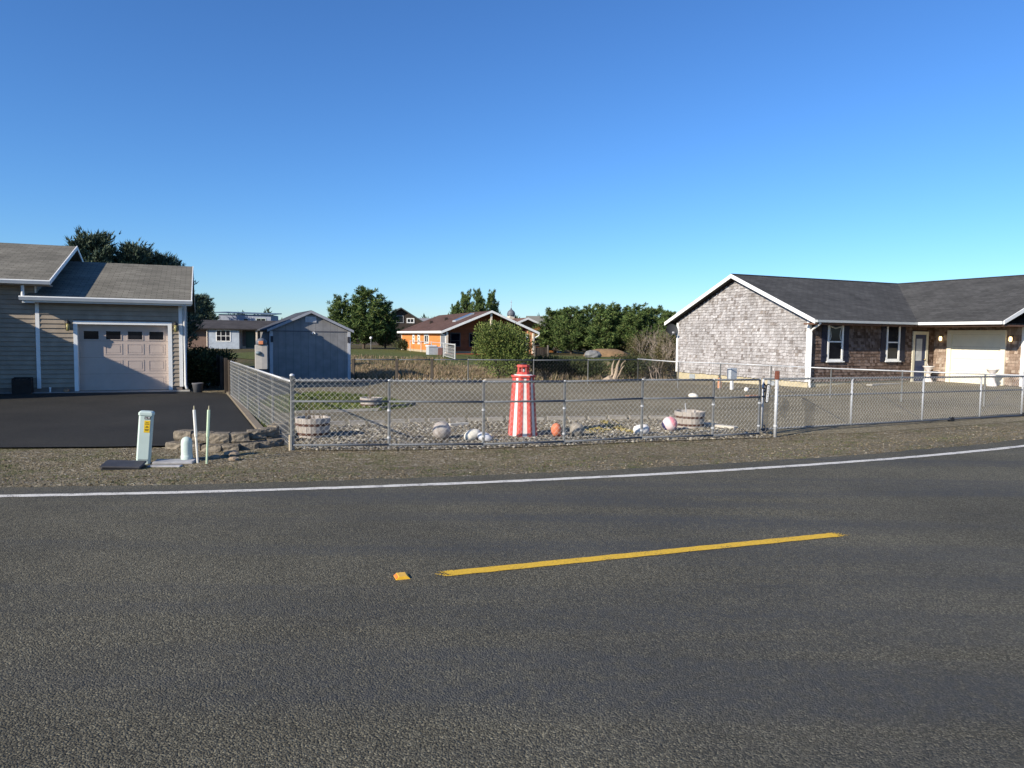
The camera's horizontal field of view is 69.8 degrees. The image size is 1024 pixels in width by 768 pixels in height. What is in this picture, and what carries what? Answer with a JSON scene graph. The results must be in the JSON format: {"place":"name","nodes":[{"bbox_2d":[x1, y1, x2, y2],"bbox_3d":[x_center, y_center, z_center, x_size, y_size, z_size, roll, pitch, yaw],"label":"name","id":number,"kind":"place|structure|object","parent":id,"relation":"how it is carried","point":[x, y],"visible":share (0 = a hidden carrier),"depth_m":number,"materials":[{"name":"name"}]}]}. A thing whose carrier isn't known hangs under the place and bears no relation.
{"place":"outdoors","nodes":[
{"label":"outdoors","id":0,"kind":"place"},
{"bbox_2d":[11,377,33,393],"bbox_3d":[-14.333,0.036,21.479,0.480,0.460,0.320,-1,4,-23],"label":"firewood bin","id":1,"kind":"object","parent":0,"point":[22,384],"visible":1,"depth_m":21.36,"materials":[{"name":"black"}]},
{"bbox_2d":[0,392,252,446],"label":"driveway","id":2,"kind":"structure","parent":0,"point":[110,419],"depth_m":15.64,"materials":[{"name":"asphalt"}]},
{"bbox_2d":[192,383,203,391],"bbox_3d":[-9.709,0.116,22.663,0.340,0.300,0.340,1,4,0],"label":"plant pot","id":3,"kind":"object","parent":2,"relation":"on","point":[197,387],"visible":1,"depth_m":22.55,"materials":[{"name":"plastic"}]},
{"bbox_2d":[215,312,281,320],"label":"two storey house","id":4,"kind":"structure","parent":0,"point":[244,316],"depth_m":108.29,"materials":[{"name":"white wood"}]},
{"bbox_2d":[253,390,411,412],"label":"lawn","id":5,"kind":"structure","parent":0,"point":[320,404],"depth_m":19.16,"materials":[{"name":"plant"}]},
{"bbox_2d":[254,338,267,401],"bbox_3d":[-6.921,-0.361,20.178,0.330,1.800,1.006,0,4,-14],"label":"meter pedestal","id":6,"kind":"object","parent":5,"relation":"on","point":[261,353],"visible":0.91,"depth_m":20.39,"materials":[{"name":"beige metal"}]},
{"bbox_2d":[360,382,381,406],"bbox_3d":[-3.637,0.277,18.943,0.580,0.665,0.577,0,4,-17],"label":"barrel planter","id":7,"kind":"object","parent":5,"relation":"on","point":[373,398],"visible":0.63,"depth_m":18.76,"materials":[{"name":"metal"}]},
{"bbox_2d":[351,308,422,345],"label":"dark gabled house","id":8,"kind":"structure","parent":0,"point":[407,319],"depth_m":124.75,"materials":[{"name":"wood"}]},
{"bbox_2d":[230,349,622,367],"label":"lawn","id":9,"kind":"structure","parent":0,"point":[366,352],"depth_m":65.02,"materials":[{"name":"plant"}]},
{"bbox_2d":[410,340,455,358],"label":"garden fence","id":10,"kind":"object","parent":9,"relation":"on","point":[448,352],"visible":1,"depth_m":59.31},
{"bbox_2d":[425,345,442,354],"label":"utility cabinet","id":11,"kind":"object","parent":9,"relation":"on","point":[431,349],"visible":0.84,"depth_m":69.33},
{"bbox_2d":[534,345,548,356],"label":"yard gate","id":12,"kind":"structure","parent":9,"relation":"on","point":[543,350],"depth_m":65.93,"materials":[{"name":"grey wood"}]},
{"bbox_2d":[584,350,601,357],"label":"boulder","id":13,"kind":"object","parent":9,"relation":"on","point":[592,353],"visible":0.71,"depth_m":65.50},
{"bbox_2d":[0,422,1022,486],"bbox_3d":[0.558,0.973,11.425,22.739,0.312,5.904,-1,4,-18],"label":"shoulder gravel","id":14,"kind":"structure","parent":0,"point":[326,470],"depth_m":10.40,"materials":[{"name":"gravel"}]},
{"bbox_2d":[0,439,1023,767],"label":"road","id":15,"kind":"structure","parent":0,"point":[276,629],"depth_m":4.00,"materials":[{"name":"asphalt"}]},
{"bbox_2d":[394,572,409,579],"bbox_3d":[-0.706,1.230,4.703,0.092,0.019,0.092,-1,4,-20],"label":"road reflector","id":16,"kind":"object","parent":15,"relation":"on","point":[401,576],"visible":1,"depth_m":4.68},
{"bbox_2d":[0,445,1023,496],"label":"edge line","id":17,"kind":"object","parent":15,"relation":"on","point":[309,488],"visible":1,"depth_m":7.76,"materials":[{"name":"white paint"}]},
{"bbox_2d":[435,533,849,575],"bbox_3d":[1.094,1.217,5.318,3.382,0.001,0.124,-1,4,-20],"label":"line dash","id":18,"kind":"object","parent":15,"relation":"on","point":[605,557],"visible":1,"depth_m":5.24,"materials":[{"name":"yellow paint"}]},
{"bbox_2d":[0,345,1023,486],"bbox_3d":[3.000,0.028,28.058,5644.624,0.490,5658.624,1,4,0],"label":"ground","id":19,"kind":"structure","parent":0,"point":[105,453],"depth_m":10.94,"materials":[{"name":"gravel"}]},
{"bbox_2d":[63,225,125,263],"bbox_3d":[-21.688,-4.476,37.772,4.969,7.334,5.040,3,4,33],"label":"tree","id":20,"kind":"object","parent":19,"relation":"on","point":[96,247],"visible":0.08,"depth_m":37.18,"materials":[{"name":"green wood"}]},
{"bbox_2d":[0,389,189,393],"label":"apron","id":21,"kind":"object","parent":19,"relation":"on","point":[185,390],"visible":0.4,"depth_m":22.53,"materials":[{"name":"concrete"}]},
{"bbox_2d":[0,243,194,392],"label":"tan house","id":22,"kind":"structure","parent":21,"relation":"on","point":[71,320],"depth_m":22.68,"materials":[{"name":"wood"}]},
{"bbox_2d":[78,324,168,390],"bbox_3d":[-12.087,-0.828,22.904,2.480,2.029,0.041,-1,4,-23],"label":"garage door","id":23,"kind":"structure","parent":22,"relation":"in","point":[95,340],"depth_m":22.88,"materials":[{"name":"beige metal"}]},
{"bbox_2d":[99,460,146,469],"bbox_3d":[-5.268,1.132,9.963,0.502,0.180,0.380,0,4,-12],"label":"valve box","id":24,"kind":"object","parent":19,"relation":"on","point":[121,465],"visible":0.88,"depth_m":9.85,"materials":[{"name":"black plastic"}]},
{"bbox_2d":[109,236,160,264],"bbox_3d":[-19.858,-4.301,38.690,4.742,6.907,4.674,1,4,3],"label":"tree","id":25,"kind":"object","parent":19,"relation":"on","point":[131,253],"visible":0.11,"depth_m":38.16,"materials":[{"name":"plant"}]},
{"bbox_2d":[136,410,154,463],"bbox_3d":[-5.164,0.780,10.318,0.192,0.805,0.166,4,2,-18],"label":"telephone pedestal","id":26,"kind":"object","parent":19,"relation":"on","point":[145,435],"visible":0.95,"depth_m":10.25,"materials":[{"name":"green plastic"}]},
{"bbox_2d":[152,459,196,463],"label":"ground slab","id":27,"kind":"structure","parent":19,"relation":"on","point":[171,461],"depth_m":10.35,"materials":[{"name":"concrete"}]},
{"bbox_2d":[145,249,207,344],"bbox_3d":[-18.871,-4.139,39.968,4.358,6.443,4.421,0,4,-16],"label":"tree","id":28,"kind":"object","parent":19,"relation":"on","point":[161,259],"visible":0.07,"depth_m":39.80,"materials":[{"name":"plant"}]},
{"bbox_2d":[181,437,192,459],"bbox_3d":[-4.672,0.959,10.533,0.162,0.409,0.162,1,4,0],"label":"dome pedestal","id":29,"kind":"object","parent":19,"relation":"on","point":[186,449],"visible":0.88,"depth_m":10.47,"materials":[{"name":"green plastic"}]},
{"bbox_2d":[193,406,198,462],"bbox_3d":[-4.483,0.740,10.400,0.071,0.867,0.042,1,4,0],"label":"marker stake","id":30,"kind":"object","parent":19,"relation":"on","point":[195,427],"visible":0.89,"depth_m":10.38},
{"bbox_2d":[187,342,208,380],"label":"shade bush","id":31,"kind":"object","parent":19,"relation":"on","point":[196,349],"visible":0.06,"depth_m":29.01,"materials":[{"name":"green plant"}]},
{"bbox_2d":[183,350,219,387],"bbox_3d":[-10.690,-0.468,25.014,1.486,1.464,1.582,1,4,0],"label":"shade bush","id":32,"kind":"object","parent":19,"relation":"on","point":[200,369],"visible":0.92,"depth_m":24.72,"materials":[{"name":"green plant"}]},
{"bbox_2d":[191,292,220,319],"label":"tree","id":33,"kind":"object","parent":19,"relation":"on","point":[209,314],"visible":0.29,"depth_m":102.83,"materials":[{"name":"green plant"}]},
{"bbox_2d":[206,406,209,463],"bbox_3d":[-4.295,0.742,10.357,0.074,0.874,0.042,1,4,0],"label":"marker stake","id":34,"kind":"object","parent":19,"relation":"on","point":[208,427],"visible":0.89,"depth_m":10.34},
{"bbox_2d":[201,346,238,384],"bbox_3d":[-10.947,-0.623,27.027,1.684,1.560,1.609,1,4,0],"label":"shade bush","id":35,"kind":"object","parent":19,"relation":"on","point":[224,354],"visible":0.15,"depth_m":26.82,"materials":[{"name":"green plant"}]},
{"bbox_2d":[216,355,233,394],"bbox_3d":[-9.325,-0.261,23.755,0.122,1.220,5.804,-1,4,-25],"label":"board fence","id":36,"kind":"object","parent":19,"relation":"on","point":[223,370],"visible":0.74,"depth_m":22.95,"materials":[{"name":"wood"}]},
{"bbox_2d":[165,421,288,451],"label":"retaining wall","id":37,"kind":"structure","parent":19,"relation":"on","point":[269,434],"depth_m":11.75,"materials":[{"name":"stone"}]},
{"bbox_2d":[188,320,275,348],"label":"grey bungalow","id":38,"kind":"object","parent":19,"relation":"on","point":[231,334],"visible":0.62,"depth_m":86.04,"materials":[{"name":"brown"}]},
{"bbox_2d":[216,330,230,341],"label":"window","id":39,"kind":"structure","parent":38,"relation":"in","point":[221,335],"depth_m":85.68,"materials":[{"name":"white paint"}]},
{"bbox_2d":[246,332,254,347],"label":"door","id":40,"kind":"structure","parent":38,"relation":"in","point":[250,336],"depth_m":87.41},
{"bbox_2d":[224,450,239,455],"bbox_3d":[-4.232,1.056,11.085,0.237,0.108,0.164,1,4,0],"label":"rock","id":41,"kind":"object","parent":19,"relation":"on","point":[232,453],"visible":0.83,"depth_m":11.04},
{"bbox_2d":[226,392,262,428],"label":"kerb","id":42,"kind":"structure","parent":19,"relation":"on","point":[251,419],"depth_m":16.31,"materials":[{"name":"concrete"}]},
{"bbox_2d":[230,361,289,445],"bbox_3d":[-5.801,0.185,16.408,0.074,1.206,10.436,-1,4,-26],"label":"chain link fence","id":43,"kind":"object","parent":19,"relation":"on","point":[254,372],"visible":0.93,"depth_m":15.15,"materials":[{"name":"metal"}]},
{"bbox_2d":[257,310,353,380],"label":"garden shed","id":44,"kind":"structure","parent":19,"relation":"on","point":[310,344],"depth_m":30.52,"materials":[{"name":"wood"}]},
{"bbox_2d":[261,346,266,367],"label":"door","id":45,"kind":"structure","parent":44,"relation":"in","point":[264,348],"depth_m":20.41,"materials":[{"name":"white wood"}]},
{"bbox_2d":[327,293,356,337],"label":"tree","id":46,"kind":"object","parent":19,"relation":"on","point":[336,314],"visible":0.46,"depth_m":96.78,"materials":[{"name":"green plant"}]},
{"bbox_2d":[340,285,392,348],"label":"tree","id":47,"kind":"object","parent":19,"relation":"on","point":[365,327],"visible":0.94,"depth_m":95.27,"materials":[{"name":"green plant"}]},
{"bbox_2d":[372,301,404,348],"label":"tree","id":48,"kind":"object","parent":19,"relation":"on","point":[389,336],"visible":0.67,"depth_m":97.95,"materials":[{"name":"green plant"}]},
{"bbox_2d":[391,338,407,349],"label":"bush","id":49,"kind":"object","parent":19,"relation":"on","point":[402,343],"visible":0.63,"depth_m":87.22,"materials":[{"name":"green plant"}]},
{"bbox_2d":[449,301,462,313],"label":"pine tree","id":50,"kind":"object","parent":19,"relation":"on","point":[455,309],"visible":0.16,"depth_m":122.99,"materials":[{"name":"green plant"}]},
{"bbox_2d":[459,289,474,312],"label":"pine tree","id":51,"kind":"object","parent":19,"relation":"on","point":[465,303],"visible":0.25,"depth_m":126.87,"materials":[{"name":"green plant"}]},
{"bbox_2d":[397,311,539,354],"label":"orange house","id":52,"kind":"structure","parent":19,"relation":"on","point":[458,330],"depth_m":74.52,"materials":[{"name":"brown wood"}]},
{"bbox_2d":[450,333,460,346],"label":"window","id":53,"kind":"structure","parent":52,"relation":"in","point":[455,338],"depth_m":73.41,"materials":[{"name":"black glass"}]},
{"bbox_2d":[469,333,480,346],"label":"window","id":54,"kind":"structure","parent":52,"relation":"in","point":[471,336],"depth_m":74.03,"materials":[{"name":"black glass"}]},
{"bbox_2d":[468,288,487,312],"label":"pine tree","id":55,"kind":"object","parent":19,"relation":"on","point":[479,305],"visible":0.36,"depth_m":124.96,"materials":[{"name":"green plant"}]},
{"bbox_2d":[485,289,500,313],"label":"pine tree","id":56,"kind":"object","parent":19,"relation":"on","point":[491,300],"visible":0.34,"depth_m":128.89,"materials":[{"name":"green plant"}]},
{"bbox_2d":[352,359,638,384],"bbox_3d":[-0.185,-0.428,29.746,12.351,1.163,0.831,-1,4,-19],"label":"chain link fence","id":57,"kind":"object","parent":19,"relation":"on","point":[396,368],"visible":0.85,"depth_m":29.24,"materials":[{"name":"brown"}]},
{"bbox_2d":[0,392,1003,485],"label":"weeds","id":58,"kind":"object","parent":19,"relation":"on","point":[261,423],"visible":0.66,"depth_m":10.14,"materials":[{"name":"plant"}]},
{"bbox_2d":[471,319,536,377],"bbox_3d":[-0.390,-1.668,34.941,3.219,3.071,3.696,1,4,0],"label":"round bush","id":59,"kind":"object","parent":19,"relation":"on","point":[502,340],"visible":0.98,"depth_m":34.09,"materials":[{"name":"green plant"}]},
{"bbox_2d":[289,374,761,449],"bbox_3d":[0.682,0.454,12.659,8.653,1.270,0.509,0,4,-16],"label":"chain link fence","id":60,"kind":"object","parent":19,"relation":"on","point":[564,400],"visible":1,"depth_m":12.20,"materials":[{"name":"metal"}]},
{"bbox_2d":[295,418,771,450],"bbox_3d":[0.518,0.919,14.314,9.014,0.001,3.795,-1,4,-18],"label":"gravel bed","id":61,"kind":"object","parent":19,"relation":"on","point":[451,447],"visible":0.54,"depth_m":13.53,"materials":[{"name":"gravel"}]},
{"bbox_2d":[295,398,330,438],"bbox_3d":[-3.574,0.591,13.161,0.620,0.789,0.615,0,4,-17],"label":"barrel planter","id":62,"kind":"object","parent":61,"relation":"on","point":[311,431],"visible":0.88,"depth_m":12.94,"materials":[{"name":"wood"}]},
{"bbox_2d":[432,421,450,438],"bbox_3d":[-1.259,0.831,13.128,0.330,0.330,0.330,1,4,0],"label":"fishing float","id":63,"kind":"object","parent":61,"relation":"on","point":[440,429],"visible":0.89,"depth_m":13.01,"materials":[{"name":"plastic"}]},
{"bbox_2d":[464,429,480,439],"bbox_3d":[-0.704,0.905,13.017,0.324,0.204,0.204,-19,9,-15],"label":"fishing float","id":64,"kind":"object","parent":61,"relation":"on","point":[472,432],"visible":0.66,"depth_m":12.94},
{"bbox_2d":[508,363,536,436],"bbox_3d":[0.205,0.288,13.646,0.525,1.362,0.525,0,4,-8],"label":"lighthouse ornament","id":65,"kind":"object","parent":61,"relation":"on","point":[528,414],"visible":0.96,"depth_m":13.47,"materials":[{"name":"red paint"}]},
{"bbox_2d":[551,423,562,435],"bbox_3d":[0.845,0.853,13.650,0.236,0.252,0.191,1,4,0],"label":"fishing float","id":66,"kind":"object","parent":61,"relation":"on","point":[554,431],"visible":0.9,"depth_m":13.58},
{"bbox_2d":[570,422,583,436],"bbox_3d":[1.204,0.853,13.639,0.264,0.280,0.261,1,4,0],"label":"fishing float","id":67,"kind":"object","parent":61,"relation":"on","point":[577,425],"visible":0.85,"depth_m":13.55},
{"bbox_2d":[584,419,632,433],"bbox_3d":[1.859,0.841,15.276,1.271,0.062,2.769,1,4,0],"label":"rope","id":68,"kind":"object","parent":61,"relation":"on","point":[613,425],"visible":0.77,"depth_m":14.68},
{"bbox_2d":[633,424,649,433],"bbox_3d":[2.482,0.875,14.068,0.309,0.210,0.197,0,4,-8],"label":"fishing float","id":69,"kind":"object","parent":61,"relation":"on","point":[644,429],"visible":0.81,"depth_m":13.99,"materials":[{"name":"white plastic"}]},
{"bbox_2d":[662,417,676,430],"bbox_3d":[3.149,0.800,14.651,0.301,0.300,0.299,1,4,0],"label":"fishing float","id":70,"kind":"object","parent":61,"relation":"on","point":[671,420],"visible":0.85,"depth_m":14.54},
{"bbox_2d":[674,403,704,428],"bbox_3d":[3.696,0.668,15.263,0.630,0.538,0.627,0,4,-17],"label":"barrel planter","id":71,"kind":"object","parent":61,"relation":"on","point":[688,422],"visible":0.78,"depth_m":15.02,"materials":[{"name":"wood"}]},
{"bbox_2d":[704,423,737,428],"bbox_3d":[4.347,0.875,15.346,0.160,0.050,0.781,-2,5,-40],"label":"plank","id":72,"kind":"object","parent":61,"relation":"on","point":[719,425],"visible":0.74,"depth_m":15.22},
{"bbox_2d":[512,318,560,352],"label":"cedar house","id":73,"kind":"structure","parent":19,"relation":"on","point":[529,322],"depth_m":85.93,"materials":[{"name":"orange"}]},
{"bbox_2d":[523,353,572,376],"bbox_3d":[1.798,-0.915,37.184,2.633,1.382,2.358,-1,4,-28],"label":"bush","id":74,"kind":"object","parent":19,"relation":"on","point":[543,366],"visible":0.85,"depth_m":36.91,"materials":[{"name":"green plant"}]},
{"bbox_2d":[532,307,570,352],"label":"pine tree","id":75,"kind":"object","parent":19,"relation":"on","point":[543,339],"visible":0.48,"depth_m":83.26,"materials":[{"name":"green plant"}]},
{"bbox_2d":[550,305,588,353],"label":"pine tree","id":76,"kind":"object","parent":19,"relation":"on","point":[566,330],"visible":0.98,"depth_m":79.05,"materials":[{"name":"green plant"}]},
{"bbox_2d":[544,355,599,376],"bbox_3d":[3.058,-0.869,38.008,2.930,1.243,2.908,1,4,0],"label":"bush","id":77,"kind":"object","parent":19,"relation":"on","point":[569,369],"visible":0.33,"depth_m":37.40,"materials":[{"name":"green plant"}]},
{"bbox_2d":[576,303,603,352],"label":"pine tree","id":78,"kind":"object","parent":19,"relation":"on","point":[586,313],"visible":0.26,"depth_m":80.95,"materials":[{"name":"green plant"}]},
{"bbox_2d":[569,357,614,377],"bbox_3d":[3.993,-0.787,36.961,2.357,1.209,2.398,1,4,0],"label":"bush","id":79,"kind":"object","parent":19,"relation":"on","point":[593,371],"visible":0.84,"depth_m":36.54,"materials":[{"name":"green plant"}]},
{"bbox_2d":[580,302,623,348],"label":"tree","id":80,"kind":"object","parent":19,"relation":"on","point":[597,338],"visible":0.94,"depth_m":77.08,"materials":[{"name":"green plant"}]},
{"bbox_2d":[583,349,629,356],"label":"earth mound","id":81,"kind":"object","parent":19,"relation":"on","point":[608,352],"visible":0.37,"depth_m":71.06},
{"bbox_2d":[603,360,625,379],"bbox_3d":[4.595,-0.564,33.230,1.142,1.192,0.320,1,4,0],"label":"driftwood stump","id":82,"kind":"object","parent":19,"relation":"on","point":[616,375],"visible":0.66,"depth_m":33.20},
{"bbox_2d":[602,304,628,352],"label":"pine tree","id":83,"kind":"object","parent":19,"relation":"on","point":[621,309],"visible":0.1,"depth_m":79.03,"materials":[{"name":"green plant"}]},
{"bbox_2d":[608,353,655,377],"bbox_3d":[5.995,-0.881,36.910,2.450,1.447,2.425,1,4,0],"label":"bush","id":84,"kind":"object","parent":19,"relation":"on","point":[628,367],"visible":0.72,"depth_m":36.54,"materials":[{"name":"green plant"}]},
{"bbox_2d":[243,381,1023,448],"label":"lot","id":85,"kind":"structure","parent":19,"relation":"on","point":[422,391],"depth_m":21.01,"materials":[{"name":"gravel"}]},
{"bbox_2d":[295,408,377,412],"bbox_3d":[-4.144,0.635,17.393,1.938,0.060,0.070,-1,4,-24],"label":"plank","id":86,"kind":"object","parent":85,"relation":"on","point":[342,410],"visible":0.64,"depth_m":17.39,"materials":[{"name":"wood"}]},
{"bbox_2d":[727,368,736,389],"bbox_3d":[8.389,-0.144,27.990,0.300,0.930,0.220,-1,4,-24],"label":"electric box","id":87,"kind":"object","parent":85,"relation":"on","point":[730,372],"visible":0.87,"depth_m":27.89,"materials":[{"name":"white paint"}]},
{"bbox_2d":[761,375,1023,432],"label":"fence","id":88,"kind":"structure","parent":85,"relation":"on","point":[949,419],"depth_m":15.98,"materials":[{"name":"metal"}]},
{"bbox_2d":[923,364,934,381],"bbox_3d":[18.219,-0.467,32.098,0.480,0.955,0.480,1,4,0],"label":"urn","id":89,"kind":"object","parent":85,"relation":"on","point":[928,368],"visible":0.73,"depth_m":32.00,"materials":[{"name":"white stone"}]},
{"bbox_2d":[986,369,999,385],"bbox_3d":[19.327,-0.208,29.516,0.480,0.800,0.480,1,4,0],"label":"urn","id":90,"kind":"object","parent":85,"relation":"on","point":[992,371],"visible":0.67,"depth_m":29.41,"materials":[{"name":"white stone"}]},
{"bbox_2d":[614,302,656,353],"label":"pine tree","id":91,"kind":"object","parent":19,"relation":"on","point":[630,324],"visible":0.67,"depth_m":76.05,"materials":[{"name":"green plant"}]},
{"bbox_2d":[621,332,668,368],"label":"bush","id":92,"kind":"object","parent":19,"relation":"on","point":[634,349],"visible":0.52,"depth_m":45.65,"materials":[{"name":"brown plant"}]},
{"bbox_2d":[631,324,663,354],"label":"bare shrub","id":93,"kind":"object","parent":19,"relation":"on","point":[648,340],"visible":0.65,"depth_m":44.95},
{"bbox_2d":[635,305,663,348],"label":"pine tree","id":94,"kind":"object","parent":19,"relation":"on","point":[654,313],"visible":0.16,"depth_m":77.94,"materials":[{"name":"green plant"}]},
{"bbox_2d":[631,347,675,377],"bbox_3d":[7.500,-1.107,38.937,2.888,1.706,2.824,1,4,0],"label":"bush","id":95,"kind":"object","parent":19,"relation":"on","point":[656,355],"visible":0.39,"depth_m":38.80,"materials":[{"name":"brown plant"}]},
{"bbox_2d":[642,350,666,378],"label":"bare shrub","id":96,"kind":"object","parent":19,"relation":"on","point":[651,364],"visible":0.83,"depth_m":36.42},
{"bbox_2d":[647,332,675,373],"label":"bush","id":97,"kind":"object","parent":19,"relation":"on","point":[673,339],"visible":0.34,"depth_m":41.83,"materials":[{"name":"brown plant"}]},
{"bbox_2d":[651,309,676,346],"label":"pine tree","id":98,"kind":"object","parent":19,"relation":"on","point":[666,315],"visible":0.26,"depth_m":75.43,"materials":[{"name":"green plant"}]},
{"bbox_2d":[658,335,675,375],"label":"bare shrub","id":99,"kind":"object","parent":19,"relation":"on","point":[668,353],"visible":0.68,"depth_m":40.03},
{"bbox_2d":[773,371,779,436],"bbox_3d":[5.005,0.430,13.903,0.076,1.360,0.076,1,4,0],"label":"gate pole","id":100,"kind":"object","parent":19,"relation":"on","point":[777,376],"visible":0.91,"depth_m":13.87,"materials":[{"name":"metal"}]},
{"bbox_2d":[764,384,769,402],"bbox_3d":[4.875,0.183,13.991,0.090,0.370,0.020,5,2,-18],"label":"number plaque","id":101,"kind":"object","parent":100,"relation":"attached to","point":[767,394],"visible":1,"depth_m":13.98,"materials":[{"name":"white plastic"}]},
{"bbox_2d":[637,358,1023,405],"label":"chain link fence","id":102,"kind":"object","parent":19,"relation":"on","point":[902,371],"visible":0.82,"depth_m":24.03,"materials":[{"name":"metal"}]},
{"bbox_2d":[664,274,1023,387],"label":"shingled house","id":103,"kind":"structure","parent":19,"relation":"on","point":[971,325],"depth_m":31.63,"materials":[{"name":"grey wood"}]},
{"bbox_2d":[666,324,677,335],"bbox_3d":[8.156,-2.745,37.166,0.529,0.617,0.469,-3,5,-42],"label":"satellite dish","id":104,"kind":"object","parent":103,"relation":"attached to","point":[671,329],"visible":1,"depth_m":37.21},
{"bbox_2d":[826,323,844,361],"bbox_3d":[13.264,-1.701,30.056,0.979,1.620,0.105,-1,4,-24],"label":"window","id":105,"kind":"structure","parent":103,"relation":"in","point":[835,336],"depth_m":30.08,"materials":[{"name":"white paint"}]},
{"bbox_2d":[885,324,900,361],"bbox_3d":[16.350,-1.754,31.436,0.923,1.620,0.105,-1,4,-24],"label":"window","id":106,"kind":"structure","parent":103,"relation":"in","point":[893,334],"depth_m":31.47,"materials":[{"name":"white paint"}]},
{"bbox_2d":[914,335,925,380],"bbox_3d":[17.904,-1.141,32.183,0.701,2.038,0.091,-1,4,-24],"label":"door","id":107,"kind":"structure","parent":103,"relation":"in","point":[920,341],"depth_m":32.19,"materials":[{"name":"blue paint"}]},
{"bbox_2d":[950,335,1000,384],"bbox_3d":[19.503,-1.045,30.871,0.024,2.058,2.116,-1,4,-24],"label":"garage door","id":108,"kind":"structure","parent":103,"relation":"in","point":[970,351],"depth_m":30.90,"materials":[{"name":"beige paint"}]},
{"bbox_2d":[0,0,1023,319],"label":"sky","id":109,"kind":"structure","parent":0,"point":[293,155],"materials":[{"name":"blue"}]},
{"bbox_2d":[351,352,676,381],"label":"field grass","id":110,"kind":"structure","parent":0,"point":[421,369],"depth_m":37.85,"materials":[{"name":"plant"}]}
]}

